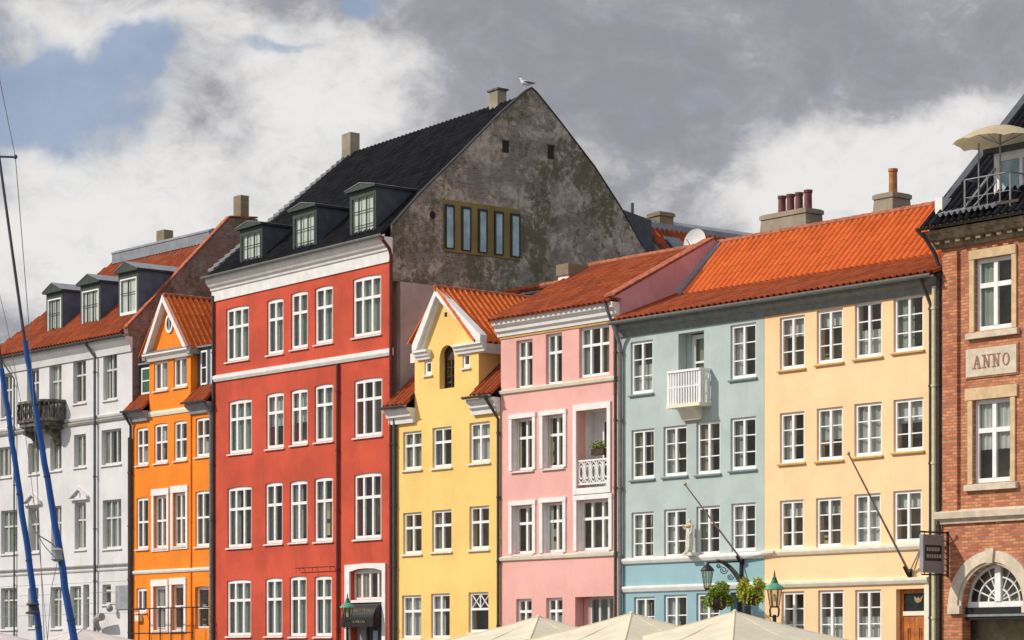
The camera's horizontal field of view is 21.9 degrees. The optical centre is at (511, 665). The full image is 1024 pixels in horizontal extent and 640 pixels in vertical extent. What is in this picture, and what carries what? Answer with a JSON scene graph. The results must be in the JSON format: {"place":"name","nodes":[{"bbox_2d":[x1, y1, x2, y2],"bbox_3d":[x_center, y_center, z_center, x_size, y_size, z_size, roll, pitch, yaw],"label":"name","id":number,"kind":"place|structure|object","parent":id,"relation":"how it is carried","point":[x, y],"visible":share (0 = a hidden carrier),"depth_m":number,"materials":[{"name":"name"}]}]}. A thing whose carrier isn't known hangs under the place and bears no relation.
{"place":"outdoors","nodes":[
{"label":"outdoors","id":0,"kind":"place"},
{"bbox_2d":[0,81,44,639],"bbox_3d":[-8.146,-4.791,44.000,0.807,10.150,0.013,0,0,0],"label":"rigging line","id":1,"kind":"object","parent":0,"point":[31,362],"visible":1,"depth_m":43.99,"materials":[{"name":"fabric"}]},
{"bbox_2d":[0,195,257,639],"bbox_3d":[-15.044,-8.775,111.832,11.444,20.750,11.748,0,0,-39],"label":"town house","id":2,"kind":"structure","parent":0,"point":[88,333],"depth_m":107.85,"materials":[{"name":"grey paint"}]},
{"bbox_2d":[0,510,17,555],"bbox_3d":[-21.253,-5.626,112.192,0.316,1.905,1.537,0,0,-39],"label":"window","id":3,"kind":"structure","parent":2,"relation":"in","point":[8,515],"depth_m":112.41,"materials":[{"name":"grey paint"}]},
{"bbox_2d":[0,588,17,630],"bbox_3d":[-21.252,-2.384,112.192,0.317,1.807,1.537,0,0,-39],"label":"window","id":4,"kind":"structure","parent":2,"relation":"in","point":[8,601],"depth_m":112.41,"materials":[{"name":"grey paint"}]},
{"bbox_2d":[24,493,41,553],"bbox_3d":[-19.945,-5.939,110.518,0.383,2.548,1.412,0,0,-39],"label":"window","id":5,"kind":"structure","parent":2,"relation":"in","point":[31,502],"depth_m":110.64,"materials":[{"name":"grey paint"}]},
{"bbox_2d":[52,364,61,414],"bbox_3d":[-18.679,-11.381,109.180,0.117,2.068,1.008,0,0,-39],"label":"window","id":6,"kind":"structure","parent":2,"relation":"in","point":[56,369],"depth_m":109.35,"materials":[{"name":"grey paint"}]},
{"bbox_2d":[68,487,88,550],"bbox_3d":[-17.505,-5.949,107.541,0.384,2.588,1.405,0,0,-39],"label":"window","id":7,"kind":"structure","parent":2,"relation":"in","point":[81,495],"depth_m":107.60,"materials":[{"name":"grey paint"}]},
{"bbox_2d":[101,354,117,401],"bbox_3d":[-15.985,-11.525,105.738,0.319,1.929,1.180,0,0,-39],"label":"window","id":8,"kind":"structure","parent":2,"relation":"in","point":[108,358],"depth_m":106.09,"materials":[{"name":"grey paint"}]},
{"bbox_2d":[99,429,121,466],"bbox_3d":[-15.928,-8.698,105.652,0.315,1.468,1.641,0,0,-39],"label":"window","id":9,"kind":"structure","parent":2,"relation":"in","point":[109,434],"depth_m":105.88,"materials":[{"name":"grey glass"}]},
{"bbox_2d":[100,499,121,550],"bbox_3d":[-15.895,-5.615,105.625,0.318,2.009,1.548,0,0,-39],"label":"window","id":10,"kind":"structure","parent":2,"relation":"in","point":[113,507],"depth_m":105.83,"materials":[{"name":"grey paint"}]},
{"bbox_2d":[0,0,1023,344],"label":"sky","id":11,"kind":"structure","parent":0,"point":[130,121],"materials":[{"name":"grey"}]},
{"label":"ground","id":12,"kind":"structure","parent":0,"visible":0},
{"bbox_2d":[0,347,42,639],"bbox_3d":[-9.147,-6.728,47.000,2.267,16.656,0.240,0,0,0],"label":"ship mast","id":13,"kind":"object","parent":12,"relation":"on","point":[32,584],"visible":1,"depth_m":46.96,"materials":[{"name":"blue metal"}]},
{"bbox_2d":[0,158,77,639],"bbox_3d":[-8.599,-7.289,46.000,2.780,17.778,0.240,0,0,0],"label":"ship mast","id":14,"kind":"object","parent":12,"relation":"on","point":[70,620],"visible":0.98,"depth_m":45.96,"materials":[{"name":"blue metal"}]},
{"bbox_2d":[34,627,131,639],"bbox_3d":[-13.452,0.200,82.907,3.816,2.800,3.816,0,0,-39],"label":"parasol","id":15,"kind":"object","parent":12,"relation":"on","point":[83,633],"visible":0.88,"depth_m":82.54,"materials":[{"name":"white fabric"}]},
{"bbox_2d":[119,293,211,639],"bbox_3d":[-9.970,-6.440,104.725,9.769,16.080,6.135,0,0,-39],"label":"town house","id":16,"kind":"structure","parent":12,"relation":"on","point":[170,513],"depth_m":102.15,"materials":[{"name":"orange paint"}]},
{"bbox_2d":[134,497,148,550],"bbox_3d":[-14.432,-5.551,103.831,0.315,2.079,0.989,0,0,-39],"label":"window","id":17,"kind":"structure","parent":16,"relation":"in","point":[143,521],"depth_m":103.95,"materials":[{"name":"white paint"}]},
{"bbox_2d":[150,579,168,632],"bbox_3d":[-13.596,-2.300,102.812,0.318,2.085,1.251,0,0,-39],"label":"window","id":18,"kind":"structure","parent":16,"relation":"in","point":[163,583],"depth_m":103.00,"materials":[{"name":"white paint"}]},
{"bbox_2d":[152,361,167,392],"bbox_3d":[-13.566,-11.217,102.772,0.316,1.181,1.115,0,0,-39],"label":"window","id":19,"kind":"structure","parent":16,"relation":"in","point":[163,366],"depth_m":102.85,"materials":[{"name":"white paint"}]},
{"bbox_2d":[152,423,167,464],"bbox_3d":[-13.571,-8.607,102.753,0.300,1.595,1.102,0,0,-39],"label":"window","id":20,"kind":"structure","parent":16,"relation":"in","point":[163,426],"depth_m":102.82,"materials":[{"name":"white paint"}]},
{"bbox_2d":[151,488,168,551],"bbox_3d":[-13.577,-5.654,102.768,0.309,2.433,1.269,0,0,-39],"label":"window","id":21,"kind":"structure","parent":16,"relation":"in","point":[160,500],"depth_m":102.95,"materials":[{"name":"white paint"}]},
{"bbox_2d":[169,577,186,631],"bbox_3d":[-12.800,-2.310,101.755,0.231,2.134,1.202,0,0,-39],"label":"window","id":22,"kind":"structure","parent":16,"relation":"in","point":[172,581],"depth_m":101.87,"materials":[{"name":"white paint"}]},
{"bbox_2d":[170,485,187,549],"bbox_3d":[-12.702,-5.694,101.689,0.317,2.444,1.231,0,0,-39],"label":"window","id":23,"kind":"structure","parent":16,"relation":"in","point":[181,488],"depth_m":101.75,"materials":[{"name":"white paint"}]},
{"bbox_2d":[172,421,187,462],"bbox_3d":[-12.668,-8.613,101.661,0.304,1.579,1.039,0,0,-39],"label":"window","id":24,"kind":"structure","parent":16,"relation":"in","point":[181,439],"depth_m":101.85,"materials":[{"name":"white paint"}]},
{"bbox_2d":[193,417,208,458],"bbox_3d":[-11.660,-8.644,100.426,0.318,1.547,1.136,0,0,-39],"label":"window","id":25,"kind":"structure","parent":16,"relation":"in","point":[202,444],"depth_m":100.54,"materials":[{"name":"white paint"}]},
{"bbox_2d":[193,491,208,548],"bbox_3d":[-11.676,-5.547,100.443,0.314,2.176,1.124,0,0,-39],"label":"window","id":26,"kind":"structure","parent":16,"relation":"in","point":[203,517],"depth_m":100.59,"materials":[{"name":"white paint"}]},
{"bbox_2d":[379,280,557,639],"bbox_3d":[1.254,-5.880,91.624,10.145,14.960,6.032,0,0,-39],"label":"town house","id":27,"kind":"structure","parent":12,"relation":"on","point":[447,417],"depth_m":88.82,"materials":[{"name":"yellow paint"}]},
{"bbox_2d":[399,595,421,639],"bbox_3d":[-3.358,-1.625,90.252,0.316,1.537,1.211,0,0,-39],"label":"window","id":28,"kind":"structure","parent":27,"relation":"in","point":[412,604],"depth_m":90.30,"materials":[{"name":"white paint"}]},
{"bbox_2d":[400,431,422,471],"bbox_3d":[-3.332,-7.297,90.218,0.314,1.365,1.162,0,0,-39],"label":"window","id":29,"kind":"structure","parent":27,"relation":"in","point":[413,440],"depth_m":90.28,"materials":[{"name":"white paint"}]},
{"bbox_2d":[400,512,422,556],"bbox_3d":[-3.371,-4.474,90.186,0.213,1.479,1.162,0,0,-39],"label":"window","id":30,"kind":"structure","parent":27,"relation":"in","point":[412,553],"depth_m":90.21,"materials":[{"name":"white paint"}]},
{"bbox_2d":[428,593,449,639],"bbox_3d":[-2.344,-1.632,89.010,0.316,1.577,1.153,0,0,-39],"label":"window","id":31,"kind":"structure","parent":27,"relation":"in","point":[441,609],"depth_m":89.18,"materials":[{"name":"white paint"}]},
{"bbox_2d":[429,510,452,553],"bbox_3d":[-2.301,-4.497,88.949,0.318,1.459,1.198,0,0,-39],"label":"window","id":32,"kind":"structure","parent":27,"relation":"in","point":[440,525],"depth_m":89.25,"materials":[{"name":"white paint"}]},
{"bbox_2d":[430,427,452,469],"bbox_3d":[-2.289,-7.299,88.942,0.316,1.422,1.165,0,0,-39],"label":"window","id":33,"kind":"structure","parent":27,"relation":"in","point":[437,431],"depth_m":89.14,"materials":[{"name":"white paint"}]},
{"bbox_2d":[467,506,489,551],"bbox_3d":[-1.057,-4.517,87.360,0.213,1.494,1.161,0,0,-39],"label":"window","id":34,"kind":"structure","parent":27,"relation":"in","point":[484,548],"depth_m":87.39,"materials":[{"name":"white paint"}]},
{"bbox_2d":[467,421,490,465],"bbox_3d":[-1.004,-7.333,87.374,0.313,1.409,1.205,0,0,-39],"label":"window","id":35,"kind":"structure","parent":27,"relation":"in","point":[482,429],"depth_m":87.39,"materials":[{"name":"white paint"}]},
{"bbox_2d":[200,87,752,639],"bbox_3d":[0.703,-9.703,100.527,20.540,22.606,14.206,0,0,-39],"label":"town house","id":36,"kind":"structure","parent":12,"relation":"on","point":[322,287],"depth_m":95.05,"materials":[{"name":"red paint"}]},
{"bbox_2d":[224,306,249,363],"bbox_3d":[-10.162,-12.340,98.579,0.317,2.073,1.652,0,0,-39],"label":"window","id":37,"kind":"structure","parent":36,"relation":"in","point":[239,327],"depth_m":98.74,"materials":[{"name":"white paint"}]},
{"bbox_2d":[225,486,251,549],"bbox_3d":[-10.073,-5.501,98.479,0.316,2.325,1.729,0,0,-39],"label":"window","id":38,"kind":"structure","parent":36,"relation":"in","point":[235,508],"depth_m":98.79,"materials":[{"name":"white paint"}]},
{"bbox_2d":[225,579,251,637],"bbox_3d":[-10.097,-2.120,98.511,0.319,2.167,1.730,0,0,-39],"label":"window","id":39,"kind":"structure","parent":36,"relation":"in","point":[241,589],"depth_m":98.67,"materials":[{"name":"white paint"}]},
{"bbox_2d":[226,399,252,455],"bbox_3d":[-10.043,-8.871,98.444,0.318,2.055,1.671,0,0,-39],"label":"window","id":40,"kind":"structure","parent":36,"relation":"in","point":[240,410],"depth_m":98.60,"materials":[{"name":"white paint"}]},
{"bbox_2d":[263,482,282,545],"bbox_3d":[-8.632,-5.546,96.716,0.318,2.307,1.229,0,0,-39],"label":"window","id":41,"kind":"structure","parent":36,"relation":"in","point":[272,504],"depth_m":97.07,"materials":[{"name":"white paint"}]},
{"bbox_2d":[263,578,282,637],"bbox_3d":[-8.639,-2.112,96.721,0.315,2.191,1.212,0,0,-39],"label":"window","id":42,"kind":"structure","parent":36,"relation":"in","point":[274,585],"depth_m":96.81,"materials":[{"name":"white paint"}]},
{"bbox_2d":[265,298,283,356],"bbox_3d":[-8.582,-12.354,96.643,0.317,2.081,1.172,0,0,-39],"label":"window","id":43,"kind":"structure","parent":36,"relation":"in","point":[277,304],"depth_m":96.71,"materials":[{"name":"white paint"}]},
{"bbox_2d":[264,392,284,450],"bbox_3d":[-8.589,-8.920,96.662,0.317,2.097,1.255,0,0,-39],"label":"window","id":44,"kind":"structure","parent":36,"relation":"in","point":[277,399],"depth_m":96.66,"materials":[{"name":"white paint"}]},
{"bbox_2d":[287,576,306,637],"bbox_3d":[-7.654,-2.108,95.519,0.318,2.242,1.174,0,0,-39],"label":"window","id":45,"kind":"structure","parent":36,"relation":"in","point":[300,581],"depth_m":95.56,"materials":[{"name":"white paint"}]},
{"bbox_2d":[287,480,307,544],"bbox_3d":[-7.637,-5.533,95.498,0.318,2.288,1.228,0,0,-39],"label":"window","id":46,"kind":"structure","parent":36,"relation":"in","point":[299,502],"depth_m":95.63,"materials":[{"name":"white paint"}]},
{"bbox_2d":[288,389,307,446],"bbox_3d":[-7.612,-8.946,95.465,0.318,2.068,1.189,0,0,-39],"label":"window","id":47,"kind":"structure","parent":36,"relation":"in","point":[301,409],"depth_m":95.47,"materials":[{"name":"white paint"}]},
{"bbox_2d":[288,291,308,351],"bbox_3d":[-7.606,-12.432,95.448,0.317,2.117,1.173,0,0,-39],"label":"window","id":48,"kind":"structure","parent":36,"relation":"in","point":[301,313],"depth_m":95.52,"materials":[{"name":"white paint"}]},
{"bbox_2d":[312,576,332,637],"bbox_3d":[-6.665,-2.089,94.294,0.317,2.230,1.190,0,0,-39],"label":"window","id":49,"kind":"structure","parent":36,"relation":"in","point":[325,598],"depth_m":94.36,"materials":[{"name":"white paint"}]},
{"bbox_2d":[312,285,333,346],"bbox_3d":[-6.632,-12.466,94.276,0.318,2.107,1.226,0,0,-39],"label":"window","id":50,"kind":"structure","parent":36,"relation":"in","point":[326,292],"depth_m":94.33,"materials":[{"name":"white paint"}]},
{"bbox_2d":[312,384,333,443],"bbox_3d":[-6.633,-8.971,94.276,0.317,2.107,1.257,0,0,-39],"label":"window","id":51,"kind":"structure","parent":36,"relation":"in","point":[326,390],"depth_m":94.31,"materials":[{"name":"white paint"}]},
{"bbox_2d":[312,477,333,543],"bbox_3d":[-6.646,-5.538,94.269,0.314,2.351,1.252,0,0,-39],"label":"window","id":52,"kind":"structure","parent":36,"relation":"in","point":[323,500],"depth_m":94.56,"materials":[{"name":"white paint"}]},
{"bbox_2d":[341,603,381,626],"bbox_3d":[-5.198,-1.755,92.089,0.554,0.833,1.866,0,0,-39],"label":"door canopy","id":53,"kind":"object","parent":36,"relation":"attached to","point":[367,615],"visible":0.91,"depth_m":91.69,"materials":[{"name":"black fabric"}]},
{"bbox_2d":[350,274,381,339],"bbox_3d":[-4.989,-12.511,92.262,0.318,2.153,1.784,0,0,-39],"label":"window","id":54,"kind":"structure","parent":36,"relation":"in","point":[369,287],"depth_m":92.40,"materials":[{"name":"white paint"}]},
{"bbox_2d":[352,473,381,540],"bbox_3d":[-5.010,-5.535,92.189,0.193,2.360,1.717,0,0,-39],"label":"window","id":55,"kind":"structure","parent":36,"relation":"in","point":[376,537],"depth_m":92.37,"materials":[{"name":"white paint"}]},
{"bbox_2d":[352,377,382,439],"bbox_3d":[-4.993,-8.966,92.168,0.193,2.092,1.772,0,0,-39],"label":"window","id":56,"kind":"structure","parent":36,"relation":"in","point":[364,381],"depth_m":92.35,"materials":[{"name":"white paint"}]},
{"bbox_2d":[354,568,381,599],"bbox_3d":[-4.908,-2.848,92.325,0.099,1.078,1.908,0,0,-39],"label":"window","id":57,"kind":"structure","parent":36,"relation":"in","point":[363,579],"depth_m":92.58,"materials":[{"name":"white paint"}]},
{"bbox_2d":[445,204,454,248],"bbox_3d":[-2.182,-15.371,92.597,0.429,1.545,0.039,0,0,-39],"label":"window","id":58,"kind":"structure","parent":36,"relation":"in","point":[449,209],"depth_m":92.62,"materials":[{"name":"blue glass"}]},
{"bbox_2d":[461,206,471,250],"bbox_3d":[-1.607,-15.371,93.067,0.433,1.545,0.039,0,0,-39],"label":"window","id":59,"kind":"structure","parent":36,"relation":"in","point":[466,212],"depth_m":93.10,"materials":[{"name":"blue glass"}]},
{"bbox_2d":[478,208,487,252],"bbox_3d":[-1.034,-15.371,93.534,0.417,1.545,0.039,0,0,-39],"label":"window","id":60,"kind":"structure","parent":36,"relation":"in","point":[482,213],"depth_m":93.55,"materials":[{"name":"blue glass"}]},
{"bbox_2d":[494,211,503,254],"bbox_3d":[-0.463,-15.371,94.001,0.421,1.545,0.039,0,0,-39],"label":"window","id":61,"kind":"structure","parent":36,"relation":"in","point":[498,215],"depth_m":94.01,"materials":[{"name":"blue glass"}]},
{"bbox_2d":[510,213,520,256],"bbox_3d":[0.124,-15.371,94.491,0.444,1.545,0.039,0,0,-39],"label":"window","id":62,"kind":"structure","parent":36,"relation":"in","point":[515,219],"depth_m":94.49,"materials":[{"name":"blue glass"}]},
{"bbox_2d":[447,614,576,639],"bbox_3d":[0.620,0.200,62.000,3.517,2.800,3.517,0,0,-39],"label":"parasol","id":63,"kind":"object","parent":12,"relation":"on","point":[538,625],"visible":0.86,"depth_m":61.55,"materials":[{"name":"beige fabric"}]},
{"bbox_2d":[488,237,715,626],"bbox_3d":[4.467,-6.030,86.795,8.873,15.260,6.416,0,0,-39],"label":"town house","id":64,"kind":"structure","parent":12,"relation":"on","point":[558,393],"depth_m":84.24,"materials":[{"name":"pink paint"}]},
{"bbox_2d":[508,412,535,472],"bbox_3d":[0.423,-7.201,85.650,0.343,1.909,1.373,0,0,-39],"label":"window","id":65,"kind":"structure","parent":64,"relation":"in","point":[517,424],"depth_m":85.95,"materials":[{"name":"white paint"}]},
{"bbox_2d":[508,499,535,556],"bbox_3d":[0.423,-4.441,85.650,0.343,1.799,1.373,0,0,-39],"label":"window","id":66,"kind":"structure","parent":64,"relation":"in","point":[517,523],"depth_m":85.93,"materials":[{"name":"white paint"}]},
{"bbox_2d":[519,339,531,387],"bbox_3d":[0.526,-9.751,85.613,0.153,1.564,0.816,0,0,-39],"label":"window","id":67,"kind":"structure","parent":64,"relation":"in","point":[524,357],"depth_m":85.83,"materials":[{"name":"white paint"}]},
{"bbox_2d":[538,496,566,554],"bbox_3d":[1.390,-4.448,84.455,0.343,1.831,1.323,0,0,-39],"label":"window","id":68,"kind":"structure","parent":64,"relation":"in","point":[549,521],"depth_m":84.77,"materials":[{"name":"white paint"}]},
{"bbox_2d":[539,408,566,470],"bbox_3d":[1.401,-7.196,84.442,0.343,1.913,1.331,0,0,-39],"label":"window","id":69,"kind":"structure","parent":64,"relation":"in","point":[548,420],"depth_m":84.73,"materials":[{"name":"white paint"}]},
{"bbox_2d":[548,333,561,383],"bbox_3d":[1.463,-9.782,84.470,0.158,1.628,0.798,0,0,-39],"label":"window","id":70,"kind":"structure","parent":64,"relation":"in","point":[553,339],"depth_m":84.64,"materials":[{"name":"white paint"}]},
{"bbox_2d":[573,493,612,553],"bbox_3d":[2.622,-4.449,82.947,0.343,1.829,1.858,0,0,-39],"label":"window","id":71,"kind":"structure","parent":64,"relation":"in","point":[582,519],"depth_m":83.21,"materials":[{"name":"white paint"}]},
{"bbox_2d":[581,324,608,377],"bbox_3d":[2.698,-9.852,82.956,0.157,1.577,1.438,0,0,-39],"label":"window","id":72,"kind":"structure","parent":64,"relation":"in","point":[587,334],"depth_m":83.11,"materials":[{"name":"white paint"}]},
{"bbox_2d":[525,611,678,639],"bbox_3d":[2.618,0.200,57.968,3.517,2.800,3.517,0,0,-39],"label":"parasol","id":73,"kind":"object","parent":12,"relation":"on","point":[631,625],"visible":0.86,"depth_m":57.45,"materials":[{"name":"beige fabric"}]},
{"bbox_2d":[607,189,859,625],"bbox_3d":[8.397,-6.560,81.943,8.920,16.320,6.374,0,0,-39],"label":"town house","id":74,"kind":"structure","parent":12,"relation":"on","point":[691,382],"depth_m":79.95,"materials":[{"name":"blue paint"}]},
{"bbox_2d":[628,340,653,396],"bbox_3d":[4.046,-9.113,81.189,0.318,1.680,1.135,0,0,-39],"label":"window","id":75,"kind":"structure","parent":74,"relation":"in","point":[642,375],"depth_m":81.26,"materials":[{"name":"white paint"}]},
{"bbox_2d":[628,429,655,481],"bbox_3d":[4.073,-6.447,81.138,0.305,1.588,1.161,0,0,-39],"label":"window","id":76,"kind":"structure","parent":74,"relation":"in","point":[642,446],"depth_m":81.42,"materials":[{"name":"white paint"}]},
{"bbox_2d":[633,512,653,557],"bbox_3d":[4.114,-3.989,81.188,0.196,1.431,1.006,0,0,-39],"label":"window","id":77,"kind":"structure","parent":74,"relation":"in","point":[642,528],"depth_m":81.40,"materials":[{"name":"white paint"}]},
{"bbox_2d":[660,425,687,478],"bbox_3d":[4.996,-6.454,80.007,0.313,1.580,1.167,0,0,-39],"label":"window","id":78,"kind":"structure","parent":74,"relation":"in","point":[674,442],"depth_m":80.27,"materials":[{"name":"white paint"}]},
{"bbox_2d":[665,509,686,555],"bbox_3d":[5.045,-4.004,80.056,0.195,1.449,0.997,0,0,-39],"label":"window","id":79,"kind":"structure","parent":74,"relation":"in","point":[674,541],"depth_m":80.31,"materials":[{"name":"white paint"}]},
{"bbox_2d":[665,595,686,625],"bbox_3d":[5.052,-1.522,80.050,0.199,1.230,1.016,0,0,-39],"label":"window","id":80,"kind":"structure","parent":74,"relation":"in","point":[672,602],"depth_m":80.29,"materials":[{"name":"white paint"}]},
{"bbox_2d":[687,333,703,402],"bbox_3d":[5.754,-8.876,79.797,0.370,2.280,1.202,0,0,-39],"label":"balcony door","id":81,"kind":"structure","parent":74,"relation":"in","point":[695,343],"depth_m":79.94,"materials":[{"name":"white paint"}]},
{"bbox_2d":[693,420,721,476],"bbox_3d":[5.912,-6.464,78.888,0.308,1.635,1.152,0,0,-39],"label":"window","id":82,"kind":"structure","parent":74,"relation":"in","point":[708,438],"depth_m":79.09,"materials":[{"name":"white paint"}]},
{"bbox_2d":[698,506,719,554],"bbox_3d":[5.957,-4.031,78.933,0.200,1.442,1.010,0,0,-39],"label":"window","id":83,"kind":"structure","parent":74,"relation":"in","point":[707,538],"depth_m":79.09,"materials":[{"name":"white paint"}]},
{"bbox_2d":[709,559,742,581],"bbox_3d":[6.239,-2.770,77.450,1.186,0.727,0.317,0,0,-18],"label":"wall bracket","id":84,"kind":"object","parent":74,"relation":"attached to","point":[737,576],"depth_m":77.52,"materials":[{"name":"metal"}]},
{"bbox_2d":[701,561,713,590],"bbox_3d":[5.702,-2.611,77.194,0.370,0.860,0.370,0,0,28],"label":"hanging lantern","id":85,"kind":"object","parent":84,"relation":"hanging from","point":[707,566],"visible":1,"depth_m":77.13,"materials":[{"name":"metal"}]},
{"bbox_2d":[701,579,734,612],"bbox_3d":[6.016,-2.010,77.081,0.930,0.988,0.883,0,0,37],"label":"flower basket","id":86,"kind":"object","parent":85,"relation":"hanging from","point":[718,597],"visible":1,"depth_m":76.89,"materials":[{"name":"green plant"}]},
{"bbox_2d":[727,323,756,381],"bbox_3d":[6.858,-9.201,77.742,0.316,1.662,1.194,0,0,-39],"label":"window","id":87,"kind":"structure","parent":74,"relation":"in","point":[739,332],"depth_m":78.03,"materials":[{"name":"white paint"}]},
{"bbox_2d":[727,416,756,472],"bbox_3d":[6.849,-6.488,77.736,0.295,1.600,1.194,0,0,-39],"label":"window","id":88,"kind":"structure","parent":74,"relation":"in","point":[739,425],"depth_m":78.01,"materials":[{"name":"white paint"}]},
{"bbox_2d":[733,503,755,551],"bbox_3d":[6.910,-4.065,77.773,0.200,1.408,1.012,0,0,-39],"label":"window","id":89,"kind":"structure","parent":74,"relation":"in","point":[742,535],"depth_m":77.96,"materials":[{"name":"white paint"}]},
{"bbox_2d":[640,609,848,639],"bbox_3d":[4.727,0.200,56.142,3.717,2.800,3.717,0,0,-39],"label":"parasol","id":90,"kind":"object","parent":12,"relation":"on","point":[734,624],"visible":0.99,"depth_m":55.55,"materials":[{"name":"beige fabric"}]},
{"bbox_2d":[752,168,941,639],"bbox_3d":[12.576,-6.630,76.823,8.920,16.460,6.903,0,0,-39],"label":"town house","id":91,"kind":"structure","parent":12,"relation":"on","point":[850,346],"depth_m":74.55,"materials":[{"name":"yellow paint"}]},
{"bbox_2d":[736,577,765,606],"bbox_3d":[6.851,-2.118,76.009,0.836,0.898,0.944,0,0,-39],"label":"flower basket","id":92,"kind":"object","parent":91,"relation":"hanging from","point":[748,594],"visible":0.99,"depth_m":75.82,"materials":[{"name":"green plant"}]},
{"bbox_2d":[776,315,805,372],"bbox_3d":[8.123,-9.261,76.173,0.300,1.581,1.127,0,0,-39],"label":"window","id":93,"kind":"structure","parent":91,"relation":"in","point":[795,325],"depth_m":76.21,"materials":[{"name":"white paint"}]},
{"bbox_2d":[776,411,805,465],"bbox_3d":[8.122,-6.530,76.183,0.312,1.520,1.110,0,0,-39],"label":"window","id":94,"kind":"structure","parent":91,"relation":"in","point":[791,429],"depth_m":76.43,"materials":[{"name":"white paint"}]},
{"bbox_2d":[781,500,802,548],"bbox_3d":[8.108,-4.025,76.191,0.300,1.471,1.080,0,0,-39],"label":"window","id":95,"kind":"structure","parent":91,"relation":"in","point":[794,508],"depth_m":76.28,"materials":[{"name":"white paint"}]},
{"bbox_2d":[783,591,803,628],"bbox_3d":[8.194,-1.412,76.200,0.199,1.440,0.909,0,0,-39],"label":"window","id":96,"kind":"structure","parent":91,"relation":"in","point":[799,624],"depth_m":76.17,"materials":[{"name":"white paint"}]},
{"bbox_2d":[813,308,843,366],"bbox_3d":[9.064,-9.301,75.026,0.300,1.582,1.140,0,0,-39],"label":"window","id":97,"kind":"structure","parent":91,"relation":"in","point":[834,317],"depth_m":75.05,"materials":[{"name":"white paint"}]},
{"bbox_2d":[813,407,843,463],"bbox_3d":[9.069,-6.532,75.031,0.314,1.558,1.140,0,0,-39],"label":"window","id":98,"kind":"structure","parent":91,"relation":"in","point":[830,420],"depth_m":75.08,"materials":[{"name":"white paint"}]},
{"bbox_2d":[817,497,840,546],"bbox_3d":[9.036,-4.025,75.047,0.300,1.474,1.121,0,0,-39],"label":"window","id":99,"kind":"structure","parent":91,"relation":"in","point":[830,506],"depth_m":75.14,"materials":[{"name":"white paint"}]},
{"bbox_2d":[820,590,843,637],"bbox_3d":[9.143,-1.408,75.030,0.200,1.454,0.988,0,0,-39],"label":"window","id":100,"kind":"structure","parent":91,"relation":"in","point":[833,626],"depth_m":75.01,"materials":[{"name":"white paint"}]},
{"bbox_2d":[851,300,882,361],"bbox_3d":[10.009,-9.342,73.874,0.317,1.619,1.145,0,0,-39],"label":"window","id":101,"kind":"structure","parent":91,"relation":"in","point":[871,340],"depth_m":73.88,"materials":[{"name":"white paint"}]},
{"bbox_2d":[852,402,882,459],"bbox_3d":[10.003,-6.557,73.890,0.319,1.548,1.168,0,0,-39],"label":"window","id":102,"kind":"structure","parent":91,"relation":"in","point":[868,415],"depth_m":73.93,"materials":[{"name":"white paint"}]},
{"bbox_2d":[856,493,880,544],"bbox_3d":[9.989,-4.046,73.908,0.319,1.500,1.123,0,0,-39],"label":"window","id":103,"kind":"structure","parent":91,"relation":"in","point":[868,522],"depth_m":73.97,"materials":[{"name":"white paint"}]},
{"bbox_2d":[857,590,880,639],"bbox_3d":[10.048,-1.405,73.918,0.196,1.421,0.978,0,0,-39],"label":"window","id":104,"kind":"structure","parent":91,"relation":"in","point":[870,626],"depth_m":73.90,"materials":[{"name":"white paint"}]},
{"bbox_2d":[890,294,924,354],"bbox_3d":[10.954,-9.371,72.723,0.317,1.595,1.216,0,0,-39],"label":"window","id":105,"kind":"structure","parent":91,"relation":"in","point":[905,313],"depth_m":72.97,"materials":[{"name":"white paint"}]},
{"bbox_2d":[890,397,924,454],"bbox_3d":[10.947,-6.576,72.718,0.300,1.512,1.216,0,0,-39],"label":"window","id":106,"kind":"structure","parent":91,"relation":"in","point":[911,410],"depth_m":72.74,"materials":[{"name":"white paint"}]},
{"bbox_2d":[895,490,921,543],"bbox_3d":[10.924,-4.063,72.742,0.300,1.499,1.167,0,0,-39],"label":"window","id":107,"kind":"structure","parent":91,"relation":"in","point":[912,498],"depth_m":72.77,"materials":[{"name":"white paint"}]},
{"bbox_2d":[900,589,923,639],"bbox_3d":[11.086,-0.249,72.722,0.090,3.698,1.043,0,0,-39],"label":"door","id":108,"kind":"structure","parent":91,"relation":"in","point":[911,600],"depth_m":72.81,"materials":[{"name":"orange wood"}]},
{"bbox_2d":[915,94,1023,639],"bbox_3d":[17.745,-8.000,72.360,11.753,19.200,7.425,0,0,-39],"label":"brick building","id":109,"kind":"structure","parent":12,"relation":"on","point":[979,517],"depth_m":70.81,"materials":[{"name":"red brick"}]},
{"bbox_2d":[919,531,948,576],"bbox_3d":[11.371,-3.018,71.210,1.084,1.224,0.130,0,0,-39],"label":"hanging sign","id":110,"kind":"object","parent":109,"relation":"attached to","point":[931,554],"visible":1,"depth_m":71.11,"materials":[{"name":"black paint"}]},
{"bbox_2d":[953,125,1023,201],"bbox_3d":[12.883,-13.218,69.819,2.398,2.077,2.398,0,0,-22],"label":"parasol","id":111,"kind":"object","parent":109,"relation":"on","point":[992,136],"visible":0.97,"depth_m":70.25,"materials":[{"name":"beige fabric"}]},
{"bbox_2d":[976,397,1009,482],"bbox_3d":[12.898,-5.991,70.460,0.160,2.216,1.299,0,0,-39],"label":"window","id":112,"kind":"structure","parent":109,"relation":"in","point":[992,415],"depth_m":70.46,"materials":[{"name":"white paint"}]},
{"bbox_2d":[978,255,1010,330],"bbox_3d":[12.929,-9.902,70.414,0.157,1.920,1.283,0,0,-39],"label":"window","id":113,"kind":"structure","parent":109,"relation":"in","point":[989,283],"depth_m":70.64,"materials":[{"name":"white paint"}]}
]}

